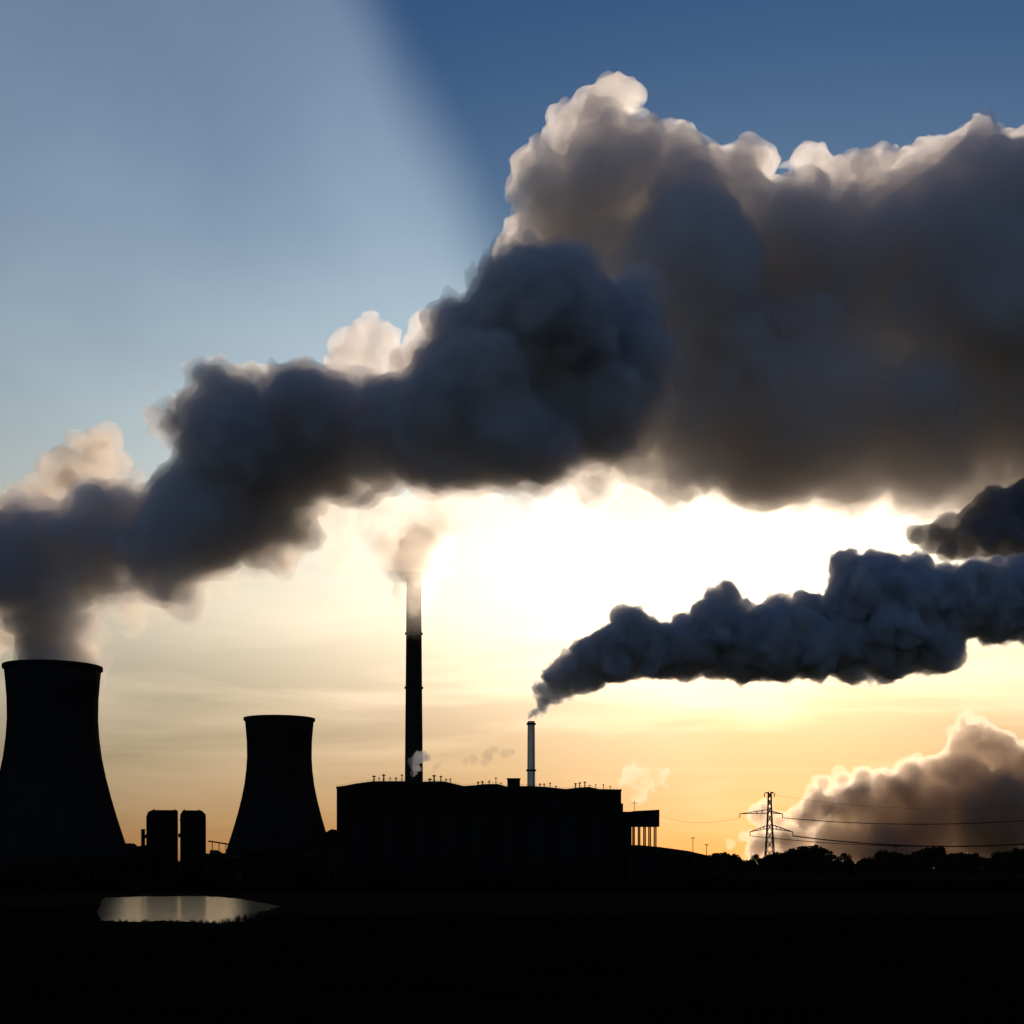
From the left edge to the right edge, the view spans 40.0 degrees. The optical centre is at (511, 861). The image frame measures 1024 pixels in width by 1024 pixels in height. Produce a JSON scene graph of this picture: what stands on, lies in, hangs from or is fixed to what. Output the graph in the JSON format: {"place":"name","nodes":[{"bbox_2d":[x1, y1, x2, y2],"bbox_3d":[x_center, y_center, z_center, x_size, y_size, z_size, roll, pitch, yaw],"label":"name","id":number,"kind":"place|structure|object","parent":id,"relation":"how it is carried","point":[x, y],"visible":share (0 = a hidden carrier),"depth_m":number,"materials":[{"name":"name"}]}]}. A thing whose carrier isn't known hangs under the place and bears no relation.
{"place":"outdoors","nodes":[
{"label":"outdoors","id":0,"kind":"place"},
{"bbox_2d":[117,843,155,878],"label":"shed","id":1,"kind":"structure","parent":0,"point":[147,853],"depth_m":960.00,"materials":[{"name":"metal"}]},
{"bbox_2d":[97,896,278,923],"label":"pond","id":2,"kind":"structure","parent":0,"point":[173,909],"depth_m":361.28,"materials":[{"name":"black liquid"}]},
{"bbox_2d":[208,840,232,853],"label":"conveyor bridge","id":3,"kind":"structure","parent":0,"point":[220,843],"depth_m":1007.62,"materials":[{"name":"metal"}]},
{"bbox_2d":[210,850,242,878],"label":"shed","id":4,"kind":"structure","parent":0,"point":[222,873],"depth_m":960.00,"materials":[{"name":"metal"}]},
{"bbox_2d":[223,852,322,876],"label":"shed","id":5,"kind":"structure","parent":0,"point":[276,864],"depth_m":1080.00,"materials":[{"name":"metal"}]},
{"bbox_2d":[323,829,336,877],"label":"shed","id":6,"kind":"structure","parent":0,"point":[327,834],"depth_m":1030.00,"materials":[{"name":"metal"}]},
{"bbox_2d":[336,780,621,878],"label":"plant building","id":7,"kind":"structure","parent":0,"point":[415,830],"depth_m":1000.00,"materials":[{"name":"metal"}]},
{"bbox_2d":[353,814,366,862],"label":"window","id":8,"kind":"structure","parent":7,"relation":"in","point":[359,820],"depth_m":999.68,"materials":[{"name":"black glass"}]},
{"bbox_2d":[379,870,386,878],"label":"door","id":9,"kind":"structure","parent":7,"relation":"in","point":[382,873],"depth_m":999.92,"materials":[{"name":"metal"}]},
{"bbox_2d":[383,814,395,862],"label":"window","id":10,"kind":"structure","parent":7,"relation":"in","point":[389,820],"depth_m":999.68,"materials":[{"name":"black glass"}]},
{"bbox_2d":[412,814,425,862],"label":"window","id":11,"kind":"structure","parent":7,"relation":"in","point":[418,819],"depth_m":999.68,"materials":[{"name":"black glass"}]},
{"bbox_2d":[442,814,454,862],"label":"window","id":12,"kind":"structure","parent":7,"relation":"in","point":[448,820],"depth_m":999.68,"materials":[{"name":"black glass"}]},
{"bbox_2d":[466,870,473,878],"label":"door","id":13,"kind":"structure","parent":7,"relation":"in","point":[469,873],"depth_m":999.92,"materials":[{"name":"metal"}]},
{"bbox_2d":[471,814,484,862],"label":"window","id":14,"kind":"structure","parent":7,"relation":"in","point":[477,819],"depth_m":999.68,"materials":[{"name":"black glass"}]},
{"bbox_2d":[501,814,513,862],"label":"window","id":15,"kind":"structure","parent":7,"relation":"in","point":[507,820],"depth_m":999.68,"materials":[{"name":"black glass"}]},
{"bbox_2d":[507,778,520,785],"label":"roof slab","id":16,"kind":"structure","parent":7,"relation":"on","point":[513,781],"depth_m":1010.00,"materials":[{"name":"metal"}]},
{"bbox_2d":[530,814,543,862],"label":"window","id":17,"kind":"structure","parent":7,"relation":"in","point":[536,819],"depth_m":999.68,"materials":[{"name":"black glass"}]},
{"bbox_2d":[553,870,561,877],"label":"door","id":18,"kind":"structure","parent":7,"relation":"in","point":[556,873],"depth_m":999.92,"materials":[{"name":"metal"}]},
{"bbox_2d":[560,814,572,862],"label":"window","id":19,"kind":"structure","parent":7,"relation":"in","point":[566,820],"depth_m":999.68,"materials":[{"name":"black glass"}]},
{"bbox_2d":[589,814,602,862],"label":"window","id":20,"kind":"structure","parent":7,"relation":"in","point":[595,819],"depth_m":999.68,"materials":[{"name":"black glass"}]},
{"bbox_2d":[0,862,1023,1023],"bbox_3d":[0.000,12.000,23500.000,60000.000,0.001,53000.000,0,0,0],"label":"ground","id":21,"kind":"structure","parent":0,"point":[638,906],"depth_m":176.46,"materials":[{"name":"black plant"}]},
{"bbox_2d":[0,659,136,879],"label":"cooling tower","id":22,"kind":"structure","parent":21,"relation":"on","point":[57,809],"depth_m":833.58,"materials":[{"name":"concrete"}]},
{"bbox_2d":[0,867,116,878],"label":"shed","id":23,"kind":"structure","parent":22,"relation":"attached to","point":[80,872],"depth_m":1010.00,"materials":[{"name":"metal"}]},
{"bbox_2d":[117,843,143,874],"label":"tree","id":24,"kind":"object","parent":21,"relation":"on","point":[131,848],"visible":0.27,"depth_m":930.35,"materials":[{"name":"black plant"}]},
{"bbox_2d":[141,829,145,845],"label":"vent stack","id":25,"kind":"object","parent":21,"relation":"on","point":[143,836],"visible":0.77,"depth_m":1003.77,"materials":[{"name":"metal"}]},
{"bbox_2d":[146,809,177,877],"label":"silo","id":26,"kind":"object","parent":21,"relation":"on","point":[162,830],"visible":0.71,"depth_m":1000.22,"materials":[{"name":"metal"}]},
{"bbox_2d":[95,906,278,931],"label":"reeds","id":27,"kind":"object","parent":21,"relation":"on","point":[192,923],"visible":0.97,"depth_m":267.47,"materials":[{"name":"black plant"}]},
{"bbox_2d":[180,809,205,878],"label":"silo","id":28,"kind":"object","parent":21,"relation":"on","point":[192,831],"visible":0.82,"depth_m":999.75,"materials":[{"name":"metal"}]},
{"bbox_2d":[192,852,220,878],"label":"tree","id":29,"kind":"object","parent":21,"relation":"on","point":[203,863],"visible":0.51,"depth_m":932.79,"materials":[{"name":"black plant"}]},
{"bbox_2d":[205,852,224,878],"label":"tree","id":30,"kind":"object","parent":21,"relation":"on","point":[211,867],"visible":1,"depth_m":898.83,"materials":[{"name":"black plant"}]},
{"bbox_2d":[226,715,325,852],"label":"cooling tower","id":31,"kind":"structure","parent":21,"relation":"on","point":[279,810],"depth_m":1145.61,"materials":[{"name":"concrete"}]},
{"bbox_2d":[404,571,422,781],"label":"chimney","id":32,"kind":"object","parent":21,"relation":"on","point":[413,687],"visible":0.69,"depth_m":1084.46,"materials":[{"name":"concrete"}]},
{"bbox_2d":[526,721,535,785],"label":"chimney","id":33,"kind":"object","parent":21,"relation":"on","point":[530,769],"visible":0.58,"depth_m":1117.32,"materials":[{"name":"paint"}]},
{"bbox_2d":[178,861,1015,872],"bbox_3d":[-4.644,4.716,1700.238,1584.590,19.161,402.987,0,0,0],"label":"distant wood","id":34,"kind":"object","parent":21,"relation":"on","point":[935,868],"visible":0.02,"depth_m":1559.99,"materials":[{"name":"black plant"}]},
{"bbox_2d":[621,803,631,878],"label":"stair tower","id":35,"kind":"structure","parent":21,"relation":"on","point":[626,828],"depth_m":1002.00,"materials":[{"name":"metal"}]},
{"bbox_2d":[631,810,658,846],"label":"transfer house","id":36,"kind":"structure","parent":21,"relation":"on","point":[646,818],"depth_m":1004.00,"materials":[{"name":"metal"}]},
{"bbox_2d":[633,817,657,819],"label":"window","id":37,"kind":"structure","parent":36,"relation":"in","point":[634,818],"depth_m":1003.83,"materials":[{"name":"black glass"}]},
{"bbox_2d":[626,845,709,878],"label":"shed","id":38,"kind":"structure","parent":21,"relation":"on","point":[643,862],"depth_m":985.00,"materials":[{"name":"metal"}]},
{"bbox_2d":[636,873,640,878],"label":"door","id":39,"kind":"structure","parent":38,"relation":"in","point":[638,875],"depth_m":984.90,"materials":[{"name":"metal"}]},
{"bbox_2d":[656,873,660,878],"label":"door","id":40,"kind":"structure","parent":38,"relation":"in","point":[658,875],"depth_m":984.90,"materials":[{"name":"metal"}]},
{"bbox_2d":[694,855,715,877],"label":"tree","id":41,"kind":"object","parent":21,"relation":"on","point":[702,861],"visible":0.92,"depth_m":865.82,"materials":[{"name":"black plant"}]},
{"bbox_2d":[701,854,719,877],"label":"tree","id":42,"kind":"object","parent":21,"relation":"on","point":[713,869],"visible":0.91,"depth_m":861.03,"materials":[{"name":"black plant"}]},
{"bbox_2d":[708,851,731,877],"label":"tree","id":43,"kind":"object","parent":21,"relation":"on","point":[719,855],"visible":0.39,"depth_m":864.13,"materials":[{"name":"black plant"}]},
{"bbox_2d":[715,853,742,877],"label":"tree","id":44,"kind":"object","parent":21,"relation":"on","point":[722,865],"visible":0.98,"depth_m":788.42,"materials":[{"name":"black plant"}]},
{"bbox_2d":[722,859,746,878],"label":"tree","id":45,"kind":"object","parent":21,"relation":"on","point":[741,862],"visible":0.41,"depth_m":860.45,"materials":[{"name":"black plant"}]},
{"bbox_2d":[748,854,763,879],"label":"tree","id":46,"kind":"object","parent":21,"relation":"on","point":[753,861],"visible":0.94,"depth_m":786.70,"materials":[{"name":"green plant"}]},
{"bbox_2d":[739,792,792,880],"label":"power pylon","id":47,"kind":"object","parent":21,"relation":"on","point":[768,809],"visible":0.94,"depth_m":699.23,"materials":[{"name":"metal"}]},
{"bbox_2d":[754,836,1023,846],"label":"power cable","id":48,"kind":"object","parent":47,"relation":"attached to","point":[888,845],"visible":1,"depth_m":674.53,"materials":[{"name":"metal"}]},
{"bbox_2d":[777,795,1023,808],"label":"power cable","id":49,"kind":"object","parent":47,"relation":"attached to","point":[890,807],"visible":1,"depth_m":686.89,"materials":[{"name":"metal"}]},
{"bbox_2d":[783,817,1023,824],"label":"power cable","id":50,"kind":"object","parent":47,"relation":"attached to","point":[904,824],"visible":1,"depth_m":685.07,"materials":[{"name":"metal"}]},
{"bbox_2d":[793,835,1023,846],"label":"power cable","id":51,"kind":"object","parent":47,"relation":"attached to","point":[883,844],"visible":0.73,"depth_m":690.09,"materials":[{"name":"metal"}]},
{"bbox_2d":[758,854,777,878],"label":"tree","id":52,"kind":"object","parent":21,"relation":"on","point":[769,858],"visible":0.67,"depth_m":787.75,"materials":[{"name":"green plant"}]},
{"bbox_2d":[757,856,787,880],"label":"tree","id":53,"kind":"object","parent":21,"relation":"on","point":[777,865],"visible":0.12,"depth_m":845.71,"materials":[{"name":"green plant"}]},
{"bbox_2d":[775,851,792,880],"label":"tree","id":54,"kind":"object","parent":21,"relation":"on","point":[776,853],"visible":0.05,"depth_m":871.33,"materials":[{"name":"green plant"}]},
{"bbox_2d":[784,848,804,880],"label":"tree","id":55,"kind":"object","parent":21,"relation":"on","point":[792,849],"visible":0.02,"depth_m":883.66,"materials":[{"name":"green plant"}]},
{"bbox_2d":[776,850,814,880],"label":"tree","id":56,"kind":"object","parent":21,"relation":"on","point":[795,860],"visible":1,"depth_m":759.88,"materials":[{"name":"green plant"}]},
{"bbox_2d":[789,844,830,880],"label":"tree","id":57,"kind":"object","parent":21,"relation":"on","point":[820,865],"visible":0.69,"depth_m":783.15,"materials":[{"name":"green plant"}]},
{"bbox_2d":[802,848,832,880],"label":"tree","id":58,"kind":"object","parent":21,"relation":"on","point":[824,850],"visible":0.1,"depth_m":891.78,"materials":[{"name":"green plant"}]},
{"bbox_2d":[817,854,838,880],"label":"tree","id":59,"kind":"object","parent":21,"relation":"on","point":[831,856],"visible":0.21,"depth_m":874.72,"materials":[{"name":"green plant"}]},
{"bbox_2d":[827,859,849,880],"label":"tree","id":60,"kind":"object","parent":21,"relation":"on","point":[840,867],"visible":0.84,"depth_m":807.36,"materials":[{"name":"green plant"}]},
{"bbox_2d":[836,853,852,879],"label":"tree","id":61,"kind":"object","parent":21,"relation":"on","point":[845,857],"visible":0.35,"depth_m":854.74,"materials":[{"name":"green plant"}]},
{"bbox_2d":[847,861,857,879],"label":"tree","id":62,"kind":"object","parent":21,"relation":"on","point":[851,871],"visible":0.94,"depth_m":823.03,"materials":[{"name":"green plant"}]},
{"bbox_2d":[856,857,875,879],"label":"tree","id":63,"kind":"object","parent":21,"relation":"on","point":[862,862],"visible":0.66,"depth_m":866.63,"materials":[{"name":"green plant"}]},
{"bbox_2d":[867,849,897,879],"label":"tree","id":64,"kind":"object","parent":21,"relation":"on","point":[880,853],"visible":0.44,"depth_m":813.38,"materials":[{"name":"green plant"}]},
{"bbox_2d":[873,853,910,879],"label":"tree","id":65,"kind":"object","parent":21,"relation":"on","point":[900,861],"visible":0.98,"depth_m":792.13,"materials":[{"name":"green plant"}]},
{"bbox_2d":[894,852,912,879],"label":"tree","id":66,"kind":"object","parent":21,"relation":"on","point":[908,857],"visible":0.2,"depth_m":859.01,"materials":[{"name":"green plant"}]},
{"bbox_2d":[910,847,946,879],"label":"tree","id":67,"kind":"object","parent":21,"relation":"on","point":[921,851],"visible":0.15,"depth_m":859.82,"materials":[{"name":"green plant"}]},
{"bbox_2d":[926,847,949,879],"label":"tree","id":68,"kind":"object","parent":21,"relation":"on","point":[933,851],"visible":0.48,"depth_m":836.80,"materials":[{"name":"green plant"}]},
{"bbox_2d":[933,853,962,880],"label":"tree","id":69,"kind":"object","parent":21,"relation":"on","point":[951,860],"visible":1,"depth_m":809.39,"materials":[{"name":"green plant"}]},
{"bbox_2d":[948,852,966,880],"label":"tree","id":70,"kind":"object","parent":21,"relation":"on","point":[962,866],"visible":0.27,"depth_m":872.73,"materials":[{"name":"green plant"}]},
{"bbox_2d":[964,853,985,880],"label":"tree","id":71,"kind":"object","parent":21,"relation":"on","point":[972,865],"visible":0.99,"depth_m":804.19,"materials":[{"name":"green plant"}]},
{"bbox_2d":[977,857,993,880],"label":"tree","id":72,"kind":"object","parent":21,"relation":"on","point":[988,872],"visible":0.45,"depth_m":839.61,"materials":[{"name":"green plant"}]},
{"bbox_2d":[989,850,1017,879],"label":"tree","id":73,"kind":"object","parent":21,"relation":"on","point":[1001,858],"visible":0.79,"depth_m":827.37,"materials":[{"name":"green plant"}]},
{"bbox_2d":[1008,847,1023,878],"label":"tree","id":74,"kind":"object","parent":21,"relation":"on","point":[1018,861],"visible":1,"depth_m":778.80,"materials":[{"name":"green plant"}]},
{"bbox_2d":[0,877,1023,890],"bbox_3d":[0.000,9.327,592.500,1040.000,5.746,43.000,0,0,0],"label":"embankment","id":75,"kind":"structure","parent":0,"point":[526,884],"depth_m":582.35,"materials":[{"name":"black"}]},
{"bbox_2d":[0,0,1023,861],"label":"sky","id":76,"kind":"structure","parent":0,"point":[674,349],"materials":[{"name":"blue"}]}
]}

